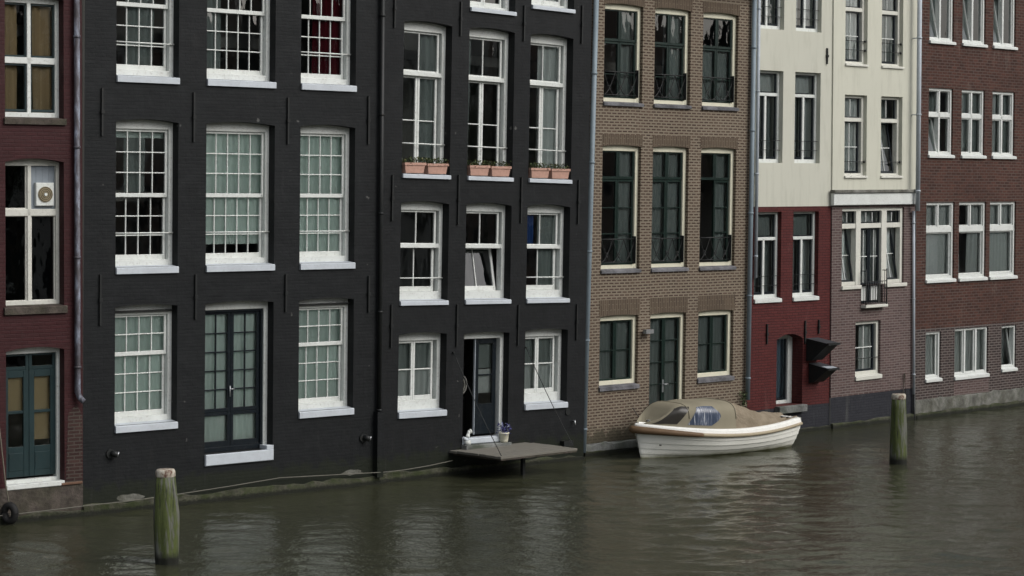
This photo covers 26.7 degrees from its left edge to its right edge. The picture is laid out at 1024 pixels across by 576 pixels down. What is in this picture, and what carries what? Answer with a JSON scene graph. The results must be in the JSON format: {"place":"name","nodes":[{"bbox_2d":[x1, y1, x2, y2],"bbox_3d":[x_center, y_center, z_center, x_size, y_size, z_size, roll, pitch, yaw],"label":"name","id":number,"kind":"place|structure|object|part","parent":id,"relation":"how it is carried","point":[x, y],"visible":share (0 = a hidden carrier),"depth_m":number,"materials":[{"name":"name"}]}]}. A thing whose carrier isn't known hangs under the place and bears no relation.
{"place":"outdoors","nodes":[
{"label":"outdoors","id":0,"kind":"place"},
{"bbox_2d":[463,429,471,444],"bbox_3d":[-0.894,3.005,43.471,0.224,0.327,0.161,0,2,-11],"label":"bird ornament","id":1,"kind":"object","parent":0,"point":[467,441],"visible":1,"depth_m":43.43,"materials":[{"name":"white ceramic"}]},
{"bbox_2d":[0,405,1023,575],"bbox_3d":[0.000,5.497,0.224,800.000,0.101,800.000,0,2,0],"label":"water","id":2,"kind":"structure","parent":0,"point":[947,499],"depth_m":36.90,"materials":[{"name":"grey liquid"}]},
{"bbox_2d":[0,0,85,524],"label":"canal house","id":3,"kind":"structure","parent":2,"relation":"on","point":[41,328],"depth_m":37.17,"materials":[{"name":"red brick"}]},
{"bbox_2d":[0,432,18,524],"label":"tyre fender","id":4,"kind":"object","parent":3,"relation":"hanging from","point":[12,508],"visible":1,"depth_m":36.52,"materials":[{"name":"black rubber"}]},
{"bbox_2d":[4,0,66,124],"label":"window","id":5,"kind":"structure","parent":3,"relation":"in","point":[41,69],"depth_m":37.05,"materials":[{"name":"white paint"}]},
{"bbox_2d":[6,347,64,490],"bbox_3d":[-8.261,2.190,37.125,1.206,2.474,0.356,-2,3,-39],"label":"door","id":6,"kind":"structure","parent":3,"relation":"in","point":[32,373],"depth_m":37.23,"materials":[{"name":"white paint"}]},
{"bbox_2d":[4,159,67,314],"bbox_3d":[-8.230,-0.912,36.994,1.208,2.704,0.370,-2,3,-39],"label":"window","id":7,"kind":"structure","parent":3,"relation":"in","point":[31,231],"depth_m":37.05,"materials":[{"name":"glass"}]},
{"bbox_2d":[34,183,53,205],"bbox_3d":[-8.042,-1.611,37.177,0.340,0.400,0.100,-2,3,-39],"label":"extractor fan","id":8,"kind":"object","parent":3,"relation":"attached to","point":[43,194],"visible":1,"depth_m":37.13},
{"bbox_2d":[153,468,179,564],"bbox_3d":[-5.222,4.053,32.741,0.397,2.634,0.397,0,2,8],"label":"mooring post","id":9,"kind":"object","parent":2,"relation":"in","point":[166,522],"visible":0.98,"depth_m":32.57,"materials":[{"name":"green wood"}]},
{"bbox_2d":[6,0,384,515],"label":"canal house","id":10,"kind":"structure","parent":2,"relation":"in","point":[232,202],"depth_m":39.88,"materials":[{"name":"black brick"}]},
{"bbox_2d":[115,304,177,432],"bbox_3d":[-6.604,1.378,38.501,1.412,2.307,0.419,-2,3,-41],"label":"window","id":11,"kind":"structure","parent":10,"relation":"in","point":[143,333],"depth_m":38.68,"materials":[{"name":"white paint"}]},
{"bbox_2d":[115,119,178,273],"bbox_3d":[-6.571,-1.655,38.406,1.418,2.786,0.419,-2,3,-41],"label":"window","id":12,"kind":"structure","parent":10,"relation":"in","point":[134,133],"depth_m":38.55,"materials":[{"name":"white paint"}]},
{"bbox_2d":[116,0,179,83],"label":"window","id":13,"kind":"structure","parent":10,"relation":"in","point":[139,14],"depth_m":38.52,"materials":[{"name":"white paint"}]},
{"bbox_2d":[0,460,452,515],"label":"mooring line","id":14,"kind":"object","parent":10,"relation":"attached to","point":[230,486],"visible":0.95,"depth_m":39.55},
{"bbox_2d":[204,301,273,465],"bbox_3d":[-5.114,1.695,39.813,1.641,3.042,0.424,-2,3,-41],"label":"door","id":15,"kind":"structure","parent":10,"relation":"in","point":[236,332],"depth_m":39.96,"materials":[{"name":"white paint"}]},
{"bbox_2d":[206,122,274,271],"bbox_3d":[-5.079,-1.704,39.709,1.638,2.782,0.419,-2,3,-41],"label":"window","id":16,"kind":"structure","parent":10,"relation":"in","point":[237,154],"depth_m":39.89,"materials":[{"name":"white paint"}]},
{"bbox_2d":[207,0,276,87],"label":"window","id":17,"kind":"structure","parent":10,"relation":"in","point":[228,77],"depth_m":39.65,"materials":[{"name":"white paint"}]},
{"bbox_2d":[298,298,353,418],"bbox_3d":[-3.629,1.277,41.095,1.412,2.307,0.419,-2,3,-41],"label":"window","id":18,"kind":"structure","parent":10,"relation":"in","point":[323,322],"depth_m":41.28,"materials":[{"name":"white paint"}]},
{"bbox_2d":[300,125,354,269],"bbox_3d":[-3.596,-1.754,41.002,1.418,2.782,0.419,-2,3,-41],"label":"window","id":19,"kind":"structure","parent":10,"relation":"in","point":[324,149],"depth_m":41.20,"materials":[{"name":"white paint"}]},
{"bbox_2d":[301,0,356,91],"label":"window","id":20,"kind":"structure","parent":10,"relation":"in","point":[330,37],"depth_m":41.17,"materials":[{"name":"white paint"}]},
{"bbox_2d":[301,0,591,483],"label":"canal house","id":21,"kind":"structure","parent":2,"relation":"in","point":[485,279],"depth_m":44.26,"materials":[{"name":"black brick"}]},
{"bbox_2d":[402,156,426,172],"bbox_3d":[-1.956,-2.420,42.339,0.602,0.335,0.266,-2,3,-44],"label":"planter","id":22,"kind":"object","parent":21,"relation":"on","point":[415,166],"visible":1,"depth_m":42.28,"materials":[{"name":"ceramic"}]},
{"bbox_2d":[398,332,446,418],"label":"window","id":23,"kind":"structure","parent":21,"relation":"in","point":[419,353],"depth_m":42.94,"materials":[{"name":"white paint"}]},
{"bbox_2d":[400,201,448,305],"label":"window","id":24,"kind":"structure","parent":21,"relation":"in","point":[409,295],"depth_m":42.93,"materials":[{"name":"white paint"}]},
{"bbox_2d":[402,21,450,178],"bbox_3d":[-1.793,-3.731,42.654,1.450,3.161,0.462,-2,3,-44],"label":"window","id":25,"kind":"structure","parent":21,"relation":"in","point":[429,81],"depth_m":42.99,"materials":[{"name":"white paint"}]},
{"bbox_2d":[422,157,448,173],"bbox_3d":[-1.527,-2.428,42.761,0.598,0.341,0.259,-2,3,-44],"label":"planter","id":26,"kind":"object","parent":21,"relation":"on","point":[435,168],"visible":1,"depth_m":42.69,"materials":[{"name":"ceramic"}]},
{"bbox_2d":[463,376,467,393],"bbox_3d":[-1.044,1.572,43.830,0.364,1.212,0.054,-2,3,-44],"label":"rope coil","id":27,"kind":"object","parent":21,"relation":"hanging from","point":[464,386],"visible":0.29,"depth_m":43.91,"materials":[{"name":"grey"}]},
{"bbox_2d":[467,160,489,175],"bbox_3d":[-0.705,-2.430,43.550,0.600,0.326,0.253,-2,3,-44],"label":"planter","id":28,"kind":"object","parent":21,"relation":"on","point":[476,169],"visible":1,"depth_m":43.47,"materials":[{"name":"ceramic"}]},
{"bbox_2d":[461,332,511,449],"bbox_3d":[-0.585,2.044,43.931,1.428,2.436,0.486,-2,3,-44],"label":"door","id":29,"kind":"structure","parent":21,"relation":"in","point":[488,351],"depth_m":44.23,"materials":[{"name":"white paint"}]},
{"bbox_2d":[465,203,510,303],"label":"window","id":30,"kind":"structure","parent":21,"relation":"in","point":[473,294],"depth_m":44.18,"materials":[{"name":"white paint"}]},
{"bbox_2d":[467,28,513,181],"bbox_3d":[-0.548,-3.745,43.869,1.452,3.161,0.461,-2,3,-44],"label":"window","id":31,"kind":"structure","parent":21,"relation":"in","point":[501,81],"depth_m":44.13,"materials":[{"name":"white paint"}]},
{"bbox_2d":[470,0,516,15],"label":"window","id":32,"kind":"structure","parent":21,"relation":"in","point":[503,5],"depth_m":43.88,"materials":[{"name":"white paint"}]},
{"bbox_2d":[487,160,511,175],"bbox_3d":[-0.285,-2.440,43.970,0.594,0.336,0.262,-2,3,-44],"label":"planter","id":33,"kind":"object","parent":21,"relation":"on","point":[503,170],"visible":1,"depth_m":43.90,"materials":[{"name":"ceramic"}]},
{"bbox_2d":[449,347,576,474],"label":"landing platform","id":34,"kind":"structure","parent":21,"relation":"attached to","point":[522,451],"depth_m":43.16,"materials":[{"name":"grey wood"}]},
{"bbox_2d":[496,422,510,442],"bbox_3d":[-0.173,2.940,44.160,0.286,0.425,0.273,-2,3,-44],"label":"flower pot","id":35,"kind":"object","parent":34,"relation":"on","point":[503,436],"visible":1,"depth_m":44.10,"materials":[{"name":"beige ceramic"}]},
{"bbox_2d":[528,162,550,177],"bbox_3d":[0.530,-2.452,44.761,0.604,0.340,0.257,-2,3,-44],"label":"planter","id":36,"kind":"object","parent":21,"relation":"on","point":[534,171],"visible":1,"depth_m":44.69,"materials":[{"name":"ceramic"}]},
{"bbox_2d":[524,329,567,409],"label":"window","id":37,"kind":"structure","parent":21,"relation":"in","point":[543,346],"depth_m":45.38,"materials":[{"name":"white paint"}]},
{"bbox_2d":[526,204,569,302],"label":"window","id":38,"kind":"structure","parent":21,"relation":"in","point":[550,218],"depth_m":45.42,"materials":[{"name":"white paint"}]},
{"bbox_2d":[528,34,571,183],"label":"window","id":39,"kind":"structure","parent":21,"relation":"in","point":[550,83],"depth_m":45.38,"materials":[{"name":"white paint"}]},
{"bbox_2d":[531,0,575,12],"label":"window","id":40,"kind":"structure","parent":21,"relation":"in","point":[553,4],"depth_m":45.10,"materials":[{"name":"white paint"}]},
{"bbox_2d":[547,163,570,178],"bbox_3d":[0.958,-2.449,45.184,0.608,0.323,0.268,-2,3,-44],"label":"planter","id":41,"kind":"object","parent":21,"relation":"on","point":[557,173],"visible":1,"depth_m":45.10,"materials":[{"name":"ceramic"}]},
{"bbox_2d":[583,0,756,456],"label":"canal house","id":42,"kind":"structure","parent":2,"relation":"on","point":[670,214],"depth_m":48.21,"materials":[{"name":"brown brick"}]},
{"bbox_2d":[598,315,639,391],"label":"window","id":43,"kind":"structure","parent":42,"relation":"in","point":[617,332],"depth_m":47.16,"materials":[{"name":"black glass"}]},
{"bbox_2d":[600,145,641,273],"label":"window","id":44,"kind":"structure","parent":42,"relation":"in","point":[625,178],"depth_m":47.24,"materials":[{"name":"black glass"}]},
{"bbox_2d":[603,4,643,106],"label":"window","id":45,"kind":"structure","parent":42,"relation":"in","point":[627,41],"depth_m":47.16,"materials":[{"name":"grey glass"}]},
{"bbox_2d":[649,312,682,404],"bbox_3d":[3.357,1.887,48.182,1.326,2.851,0.198,-2,3,-43],"label":"door","id":46,"kind":"structure","parent":42,"relation":"in","point":[666,342],"depth_m":48.31,"materials":[{"name":"beige paint"}]},
{"bbox_2d":[651,146,688,271],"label":"window","id":47,"kind":"structure","parent":42,"relation":"in","point":[669,163],"depth_m":48.16,"materials":[{"name":"grey glass"}]},
{"bbox_2d":[653,8,691,108],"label":"window","id":48,"kind":"structure","parent":42,"relation":"in","point":[674,44],"depth_m":48.18,"materials":[{"name":"grey glass"}]},
{"bbox_2d":[697,310,734,382],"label":"window","id":49,"kind":"structure","parent":42,"relation":"in","point":[713,325],"depth_m":49.31,"materials":[{"name":"black glass"}]},
{"bbox_2d":[699,148,736,270],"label":"window","id":50,"kind":"structure","parent":42,"relation":"in","point":[722,158],"depth_m":49.41,"materials":[{"name":"black glass"}]},
{"bbox_2d":[701,13,738,110],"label":"window","id":51,"kind":"structure","parent":42,"relation":"in","point":[718,76],"depth_m":49.13,"materials":[{"name":"grey glass"}]},
{"bbox_2d":[739,391,748,407],"bbox_3d":[5.335,2.745,49.751,0.297,0.774,0.175,-2,3,-43],"label":"wall weed","id":52,"kind":"object","parent":42,"relation":"attached to","point":[744,402],"depth_m":49.73,"materials":[{"name":"green plant"}]},
{"bbox_2d":[629,397,802,457],"bbox_3d":[4.330,3.103,47.181,4.585,1.398,1.842,-2,3,-37],"label":"moored boat","id":53,"kind":"object","parent":2,"relation":"on","point":[702,426],"visible":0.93,"depth_m":46.28,"materials":[{"name":"white plastic"}]},
{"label":"canopy window","id":54,"kind":"part","parent":53,"relation":"part of","materials":[{"name":"plastic"}]},
{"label":"canopy window","id":55,"kind":"part","parent":53,"relation":"part of","materials":[{"name":"clear plastic"}]},
{"bbox_2d":[703,0,839,432],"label":"canal house","id":56,"kind":"structure","parent":2,"relation":"in","point":[792,369],"depth_m":50.88,"materials":[{"name":"white paint"}]},
{"bbox_2d":[754,212,781,302],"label":"window","id":57,"kind":"structure","parent":56,"relation":"in","point":[767,221],"depth_m":50.62,"materials":[{"name":"white paint"}]},
{"bbox_2d":[759,70,779,162],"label":"window","id":58,"kind":"structure","parent":56,"relation":"in","point":[769,140],"depth_m":50.53,"materials":[{"name":"white paint"}]},
{"bbox_2d":[760,0,781,29],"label":"window","id":59,"kind":"structure","parent":56,"relation":"in","point":[770,9],"depth_m":50.46,"materials":[{"name":"white paint"}]},
{"bbox_2d":[775,335,806,413],"bbox_3d":[6.415,1.971,51.056,1.051,1.915,0.704,-2,3,-42],"label":"door","id":60,"kind":"structure","parent":56,"relation":"in","point":[784,343],"depth_m":51.40,"materials":[{"name":"white paint"}]},
{"bbox_2d":[792,211,818,300],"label":"window","id":61,"kind":"structure","parent":56,"relation":"in","point":[803,221],"depth_m":51.48,"materials":[{"name":"white paint"}]},
{"bbox_2d":[794,72,817,162],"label":"window","id":62,"kind":"structure","parent":56,"relation":"in","point":[805,83],"depth_m":51.40,"materials":[{"name":"white paint"}]},
{"bbox_2d":[796,0,818,31],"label":"window","id":63,"kind":"structure","parent":56,"relation":"in","point":[808,19],"depth_m":51.34,"materials":[{"name":"white paint"}]},
{"bbox_2d":[756,0,921,428],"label":"canal house","id":64,"kind":"structure","parent":2,"relation":"in","point":[875,190],"depth_m":53.01,"materials":[{"name":"white paint"}]},
{"bbox_2d":[844,95,867,177],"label":"window","id":65,"kind":"structure","parent":64,"relation":"in","point":[854,104],"depth_m":52.61,"materials":[{"name":"white paint"}]},
{"bbox_2d":[845,0,868,66],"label":"window","id":66,"kind":"structure","parent":64,"relation":"in","point":[854,27],"depth_m":52.52,"materials":[{"name":"white paint"}]},
{"bbox_2d":[855,320,881,380],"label":"window","id":67,"kind":"structure","parent":64,"relation":"in","point":[867,347],"depth_m":53.19,"materials":[{"name":"white paint"}]},
{"bbox_2d":[841,207,906,302],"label":"window","id":68,"kind":"structure","parent":64,"relation":"in","point":[867,233],"depth_m":53.20,"materials":[{"name":"white paint"}]},
{"bbox_2d":[880,96,902,177],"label":"window","id":69,"kind":"structure","parent":64,"relation":"in","point":[885,142],"depth_m":53.72,"materials":[{"name":"white paint"}]},
{"bbox_2d":[881,0,904,68],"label":"window","id":70,"kind":"structure","parent":64,"relation":"in","point":[891,44],"depth_m":53.57,"materials":[{"name":"white paint"}]},
{"bbox_2d":[889,393,906,464],"bbox_3d":[8.065,3.534,45.133,0.365,2.664,0.373,-2,3,-41],"label":"mooring post","id":71,"kind":"object","parent":2,"relation":"in","point":[898,441],"visible":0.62,"depth_m":44.96,"materials":[{"name":"green wood"}]},
{"bbox_2d":[915,0,1023,418],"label":"canal house","id":72,"kind":"structure","parent":2,"relation":"in","point":[969,305],"depth_m":56.08,"materials":[{"name":"red brick"}]},
{"bbox_2d":[925,331,942,382],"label":"window","id":73,"kind":"structure","parent":72,"relation":"in","point":[932,338],"depth_m":55.10,"materials":[{"name":"white paint"}]},
{"bbox_2d":[925,202,955,282],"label":"window","id":74,"kind":"structure","parent":72,"relation":"in","point":[939,215],"depth_m":55.20,"materials":[{"name":"grey glass"}]},
{"bbox_2d":[928,88,954,157],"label":"window","id":75,"kind":"structure","parent":72,"relation":"in","point":[935,94],"depth_m":55.12,"materials":[{"name":"white paint"}]},
{"bbox_2d":[929,0,955,44],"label":"window","id":76,"kind":"structure","parent":72,"relation":"in","point":[935,5],"depth_m":54.96,"materials":[{"name":"white paint"}]},
{"bbox_2d":[954,326,989,379],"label":"window","id":77,"kind":"structure","parent":72,"relation":"in","point":[970,358],"depth_m":56.30,"materials":[{"name":"white paint"}]},
{"bbox_2d":[958,202,987,280],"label":"window","id":78,"kind":"structure","parent":72,"relation":"in","point":[974,225],"depth_m":56.34,"materials":[{"name":"white paint"}]},
{"bbox_2d":[961,90,986,158],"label":"window","id":79,"kind":"structure","parent":72,"relation":"in","point":[972,110],"depth_m":56.00,"materials":[{"name":"white paint"}]},
{"bbox_2d":[962,0,987,47],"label":"window","id":80,"kind":"structure","parent":72,"relation":"in","point":[967,34],"depth_m":56.03,"materials":[{"name":"white paint"}]},
{"bbox_2d":[989,202,1017,279],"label":"window","id":81,"kind":"structure","parent":72,"relation":"in","point":[1001,256],"depth_m":57.24,"materials":[{"name":"grey glass"}]},
{"bbox_2d":[991,91,1016,158],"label":"window","id":82,"kind":"structure","parent":72,"relation":"in","point":[1003,149],"depth_m":56.98,"materials":[{"name":"white paint"}]},
{"bbox_2d":[993,0,1017,49],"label":"window","id":83,"kind":"structure","parent":72,"relation":"in","point":[998,21],"depth_m":57.03,"materials":[{"name":"white paint"}]},
{"bbox_2d":[1001,325,1017,371],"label":"window","id":84,"kind":"structure","parent":72,"relation":"in","point":[1011,341],"depth_m":57.59,"materials":[{"name":"white paint"}]}
]}

